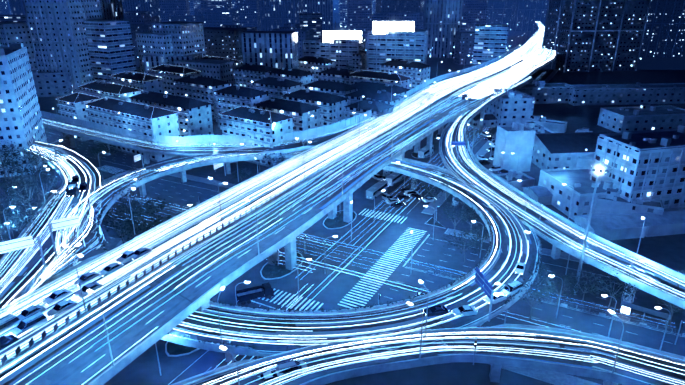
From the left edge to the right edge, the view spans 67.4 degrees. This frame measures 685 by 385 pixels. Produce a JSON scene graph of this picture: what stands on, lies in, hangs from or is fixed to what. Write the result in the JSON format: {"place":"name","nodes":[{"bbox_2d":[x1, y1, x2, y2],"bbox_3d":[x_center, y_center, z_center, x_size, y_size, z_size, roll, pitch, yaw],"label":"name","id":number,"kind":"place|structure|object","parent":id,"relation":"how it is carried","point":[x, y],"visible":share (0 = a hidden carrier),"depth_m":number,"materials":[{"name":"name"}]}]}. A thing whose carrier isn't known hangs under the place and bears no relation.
{"place":"outdoors","nodes":[
{"label":"outdoors","id":0,"kind":"place"},
{"bbox_2d":[0,0,547,48],"bbox_3d":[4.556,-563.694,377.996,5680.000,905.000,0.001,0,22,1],"label":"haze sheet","id":1,"kind":"object","parent":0,"point":[336,13],"depth_m":529.23,"materials":[{"name":"blue"}]},
{"bbox_2d":[0,0,547,35],"bbox_3d":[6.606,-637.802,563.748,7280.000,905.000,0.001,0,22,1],"label":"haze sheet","id":2,"kind":"object","parent":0,"point":[487,8],"depth_m":717.39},
{"bbox_2d":[83,146,541,356],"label":"ramp","id":3,"kind":"structure","parent":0,"point":[212,346],"depth_m":99.50,"materials":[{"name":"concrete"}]},
{"bbox_2d":[8,200,106,314],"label":"road","id":4,"kind":"structure","parent":3,"relation":"on","point":[89,254],"depth_m":115.90,"materials":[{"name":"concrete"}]},
{"bbox_2d":[96,153,541,348],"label":"barrier planter hedges","id":5,"kind":"object","parent":3,"relation":"on","point":[322,309],"visible":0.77,"depth_m":109.96,"materials":[{"name":"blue plant"}]},
{"bbox_2d":[423,305,448,316],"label":"car","id":6,"kind":"object","parent":3,"relation":"on","point":[436,310],"visible":0.92,"depth_m":95.69,"materials":[{"name":"white paint"}]},
{"bbox_2d":[501,280,522,296],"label":"suv","id":7,"kind":"object","parent":3,"relation":"on","point":[514,286],"visible":0.83,"depth_m":102.22,"materials":[{"name":"white paint"}]},
{"bbox_2d":[515,262,525,274],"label":"car","id":8,"kind":"object","parent":3,"relation":"on","point":[520,268],"visible":1,"depth_m":110.17,"materials":[{"name":"white paint"}]},
{"bbox_2d":[0,4,684,384],"bbox_3d":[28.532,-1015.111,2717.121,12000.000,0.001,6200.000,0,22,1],"label":"ground","id":9,"kind":"structure","parent":0,"point":[330,292],"depth_m":131.14,"materials":[{"name":"blue asphalt"}]},
{"bbox_2d":[0,142,94,308],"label":"ramp","id":10,"kind":"structure","parent":9,"relation":"on","point":[35,270],"depth_m":129.44,"materials":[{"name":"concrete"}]},
{"bbox_2d":[65,181,77,197],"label":"car","id":11,"kind":"object","parent":10,"relation":"on","point":[71,189],"visible":0.98,"depth_m":149.48,"materials":[{"name":"white paint"}]},
{"bbox_2d":[72,175,79,183],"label":"car","id":12,"kind":"object","parent":10,"relation":"on","point":[76,178],"visible":0.69,"depth_m":159.59,"materials":[{"name":"white paint"}]},
{"bbox_2d":[79,182,86,191],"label":"car","id":13,"kind":"object","parent":10,"relation":"on","point":[82,186],"visible":1,"depth_m":153.91,"materials":[{"name":"white paint"}]},
{"bbox_2d":[57,49,430,167],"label":"buildings","id":14,"kind":"structure","parent":9,"relation":"on","point":[331,95],"depth_m":232.50,"materials":[{"name":"concrete"}]},
{"bbox_2d":[56,56,412,123],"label":"roof led lines","id":15,"kind":"object","parent":14,"relation":"on","point":[188,73],"visible":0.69,"depth_m":231.00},
{"bbox_2d":[236,282,273,304],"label":"truck","id":16,"kind":"object","parent":9,"relation":"on","point":[265,290],"visible":0.92,"depth_m":112.76,"materials":[{"name":"black paint"}]},
{"bbox_2d":[0,22,556,384],"bbox_3d":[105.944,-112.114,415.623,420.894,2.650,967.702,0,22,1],"label":"highway","id":17,"kind":"structure","parent":9,"relation":"on","point":[108,373],"depth_m":99.22,"materials":[{"name":"concrete"}]},
{"bbox_2d":[0,334,18,350],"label":"car","id":18,"kind":"object","parent":17,"relation":"on","point":[6,341],"visible":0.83,"depth_m":75.78,"materials":[{"name":"white paint"}]},
{"bbox_2d":[0,314,19,334],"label":"van","id":19,"kind":"object","parent":17,"relation":"on","point":[10,321],"visible":0.96,"depth_m":79.48,"materials":[{"name":"white paint"}]},
{"bbox_2d":[10,312,47,336],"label":"van","id":20,"kind":"object","parent":17,"relation":"on","point":[30,322],"visible":0.88,"depth_m":79.23,"materials":[{"name":"white paint"}]},
{"bbox_2d":[17,304,45,320],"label":"car","id":21,"kind":"object","parent":17,"relation":"on","point":[27,312],"visible":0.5,"depth_m":82.58,"materials":[{"name":"white paint"}]},
{"bbox_2d":[42,289,71,305],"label":"car","id":22,"kind":"object","parent":17,"relation":"on","point":[55,296],"visible":0.96,"depth_m":86.79,"materials":[{"name":"white paint"}]},
{"bbox_2d":[46,300,76,317],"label":"car","id":23,"kind":"object","parent":17,"relation":"on","point":[60,307],"visible":0.94,"depth_m":83.67,"materials":[{"name":"white paint"}]},
{"bbox_2d":[99,263,123,276],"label":"car","id":24,"kind":"object","parent":17,"relation":"on","point":[109,269],"visible":0.71,"depth_m":95.14,"materials":[{"name":"white paint"}]},
{"bbox_2d":[0,43,540,371],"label":"median barrier","id":25,"kind":"object","parent":17,"relation":"on","point":[18,352],"visible":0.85,"depth_m":101.57,"materials":[{"name":"concrete"}]},
{"bbox_2d":[0,21,684,384],"bbox_3d":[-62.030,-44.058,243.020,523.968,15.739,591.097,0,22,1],"label":"trails","id":26,"kind":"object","parent":17,"relation":"on","point":[215,329],"visible":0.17,"depth_m":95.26,"materials":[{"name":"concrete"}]},
{"bbox_2d":[73,271,99,286],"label":"car","id":27,"kind":"object","parent":26,"relation":"on","point":[86,277],"visible":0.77,"depth_m":92.21,"materials":[{"name":"white paint"}]},
{"bbox_2d":[74,282,102,298],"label":"car","id":28,"kind":"object","parent":26,"relation":"on","point":[94,286],"visible":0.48,"depth_m":88.93,"materials":[{"name":"white paint"}]},
{"bbox_2d":[115,250,134,263],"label":"car","id":29,"kind":"object","parent":26,"relation":"on","point":[125,257],"visible":0.71,"depth_m":99.43,"materials":[{"name":"white paint"}]},
{"bbox_2d":[130,247,151,260],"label":"car","id":30,"kind":"object","parent":26,"relation":"on","point":[140,252],"visible":0.73,"depth_m":100.94,"materials":[{"name":"white paint"}]},
{"bbox_2d":[0,45,683,384],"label":"deck markings","id":31,"kind":"object","parent":26,"relation":"on","point":[385,357],"visible":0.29,"depth_m":101.41,"materials":[{"name":"paint"}]},
{"bbox_2d":[0,51,684,384],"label":"deck joints and patches","id":32,"kind":"object","parent":26,"relation":"on","point":[111,244],"visible":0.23,"depth_m":112.37,"materials":[{"name":"blue concrete"}]},
{"bbox_2d":[452,305,477,316],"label":"car","id":33,"kind":"object","parent":26,"relation":"on","point":[466,310],"visible":0.92,"depth_m":95.67,"materials":[{"name":"white paint"}]},
{"bbox_2d":[484,292,506,304],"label":"car","id":34,"kind":"object","parent":26,"relation":"on","point":[498,297],"visible":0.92,"depth_m":99.72,"materials":[{"name":"white paint"}]},
{"bbox_2d":[0,26,669,384],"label":"street lamps","id":35,"kind":"object","parent":9,"relation":"on","point":[220,347],"visible":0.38,"depth_m":113.76,"materials":[{"name":"blue metal"}]},
{"bbox_2d":[7,45,659,349],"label":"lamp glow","id":36,"kind":"object","parent":35,"relation":"attached to","point":[223,348],"visible":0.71,"depth_m":128.77,"materials":[{"name":"white"}]},
{"bbox_2d":[37,107,636,384],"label":"piers","id":37,"kind":"structure","parent":9,"relation":"on","point":[291,264],"depth_m":148.72,"materials":[{"name":"concrete"}]},
{"bbox_2d":[42,116,371,155],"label":"elevated road","id":38,"kind":"structure","parent":37,"relation":"attached to","point":[289,148],"depth_m":197.10,"materials":[{"name":"concrete"}]},
{"bbox_2d":[41,44,519,142],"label":"noise barrier","id":39,"kind":"object","parent":37,"relation":"on","point":[286,136],"visible":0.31,"depth_m":202.63,"materials":[{"name":"blue metal"}]},
{"bbox_2d":[171,324,684,384],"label":"elevated road","id":40,"kind":"structure","parent":37,"relation":"on","point":[600,372],"depth_m":83.61,"materials":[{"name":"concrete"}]},
{"bbox_2d":[257,371,282,380],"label":"car","id":41,"kind":"object","parent":40,"relation":"on","point":[274,375],"visible":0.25,"depth_m":78.48,"materials":[{"name":"white paint"}]},
{"bbox_2d":[276,360,307,372],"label":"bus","id":42,"kind":"object","parent":40,"relation":"on","point":[293,365],"visible":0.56,"depth_m":80.53,"materials":[{"name":"white paint"}]},
{"bbox_2d":[439,75,684,308],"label":"ramp","id":43,"kind":"structure","parent":37,"relation":"on","point":[647,288],"depth_m":130.54,"materials":[{"name":"concrete"}]},
{"bbox_2d":[0,94,683,364],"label":"signal mast","id":44,"kind":"object","parent":9,"relation":"on","point":[27,242],"visible":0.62,"depth_m":106.84,"materials":[{"name":"blue metal"}]},
{"bbox_2d":[0,0,684,239],"bbox_3d":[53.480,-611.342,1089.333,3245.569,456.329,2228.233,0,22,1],"label":"buildings","id":45,"kind":"structure","parent":9,"relation":"on","point":[51,48],"depth_m":327.73,"materials":[{"name":"concrete"}]},
{"bbox_2d":[323,21,413,42],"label":"billboards","id":46,"kind":"object","parent":45,"relation":"attached to","point":[380,27],"depth_m":364.74,"materials":[{"name":"white"}]},
{"bbox_2d":[337,22,604,174],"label":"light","id":47,"kind":"object","parent":45,"relation":"attached to","point":[393,27],"visible":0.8,"depth_m":362.49,"materials":[{"name":"white"}]},
{"bbox_2d":[0,50,684,347],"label":"trees","id":48,"kind":"object","parent":9,"relation":"on","point":[34,181],"visible":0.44,"depth_m":139.15,"materials":[{"name":"blue plant"}]},
{"bbox_2d":[110,69,600,384],"bbox_3d":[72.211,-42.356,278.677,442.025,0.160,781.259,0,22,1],"label":"islands and kerbs","id":49,"kind":"object","parent":9,"relation":"on","point":[177,350],"visible":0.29,"depth_m":129.85,"materials":[{"name":"concrete"}]},
{"bbox_2d":[53,76,681,384],"bbox_3d":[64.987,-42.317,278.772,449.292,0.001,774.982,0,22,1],"label":"ground markings","id":50,"kind":"object","parent":9,"relation":"on","point":[309,300],"visible":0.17,"depth_m":123.35,"materials":[{"name":"paint"}]},
{"bbox_2d":[366,180,387,199],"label":"bus","id":51,"kind":"object","parent":9,"relation":"on","point":[380,185],"visible":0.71,"depth_m":168.47,"materials":[{"name":"white paint"}]},
{"bbox_2d":[372,173,383,180],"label":"car","id":52,"kind":"object","parent":9,"relation":"on","point":[377,176],"visible":0.85,"depth_m":183.06,"materials":[{"name":"white paint"}]},
{"bbox_2d":[382,193,392,199],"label":"car","id":53,"kind":"object","parent":9,"relation":"on","point":[389,196],"visible":0.5,"depth_m":165.98,"materials":[{"name":"paint"}]},
{"bbox_2d":[386,198,399,204],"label":"car","id":54,"kind":"object","parent":9,"relation":"on","point":[390,201],"visible":0.77,"depth_m":163.33,"materials":[{"name":"white paint"}]},
{"bbox_2d":[385,172,403,185],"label":"bus","id":55,"kind":"object","parent":9,"relation":"on","point":[393,178],"visible":0.77,"depth_m":178.73,"materials":[{"name":"white paint"}]},
{"bbox_2d":[391,201,405,207],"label":"car","id":56,"kind":"object","parent":9,"relation":"on","point":[397,204],"visible":0.98,"depth_m":160.82,"materials":[{"name":"black paint"}]},
{"bbox_2d":[396,194,409,199],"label":"car","id":57,"kind":"object","parent":9,"relation":"on","point":[400,196],"visible":1,"depth_m":166.69,"materials":[{"name":"black paint"}]},
{"bbox_2d":[131,196,684,336],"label":"median fence planters","id":58,"kind":"object","parent":9,"relation":"on","point":[643,324],"visible":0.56,"depth_m":109.83,"materials":[{"name":"silver metal"}]},
{"bbox_2d":[404,189,418,195],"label":"car","id":59,"kind":"object","parent":9,"relation":"on","point":[408,192],"visible":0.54,"depth_m":169.09,"materials":[{"name":"paint"}]},
{"bbox_2d":[410,193,421,199],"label":"car","id":60,"kind":"object","parent":9,"relation":"on","point":[416,196],"visible":0.9,"depth_m":167.25,"materials":[{"name":"blue paint"}]},
{"bbox_2d":[418,145,433,157],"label":"bus","id":61,"kind":"object","parent":9,"relation":"on","point":[423,152],"visible":0.75,"depth_m":206.85,"materials":[{"name":"white paint"}]},
{"bbox_2d":[422,197,436,202],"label":"car","id":62,"kind":"object","parent":9,"relation":"on","point":[428,199],"visible":0.88,"depth_m":164.57,"materials":[{"name":"white paint"}]},
{"bbox_2d":[477,155,486,159],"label":"car","id":63,"kind":"object","parent":9,"relation":"on","point":[481,157],"visible":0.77,"depth_m":204.82,"materials":[{"name":"white paint"}]},
{"bbox_2d":[478,160,489,164],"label":"car","id":64,"kind":"object","parent":9,"relation":"on","point":[483,162],"visible":0.81,"depth_m":198.67,"materials":[{"name":"white paint"}]},
{"bbox_2d":[481,131,489,136],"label":"car","id":65,"kind":"object","parent":9,"relation":"on","point":[484,133],"visible":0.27,"depth_m":236.87,"materials":[{"name":"white paint"}]},
{"bbox_2d":[489,165,500,171],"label":"car","id":66,"kind":"object","parent":9,"relation":"on","point":[495,168],"visible":0.83,"depth_m":192.25,"materials":[{"name":"paint"}]},
{"bbox_2d":[498,169,507,173],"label":"car","id":67,"kind":"object","parent":9,"relation":"on","point":[503,171],"visible":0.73,"depth_m":189.49,"materials":[{"name":"white paint"}]},
{"bbox_2d":[322,4,545,69],"bbox_3d":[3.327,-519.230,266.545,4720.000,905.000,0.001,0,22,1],"label":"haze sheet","id":68,"kind":"object","parent":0,"point":[399,20],"depth_m":417.88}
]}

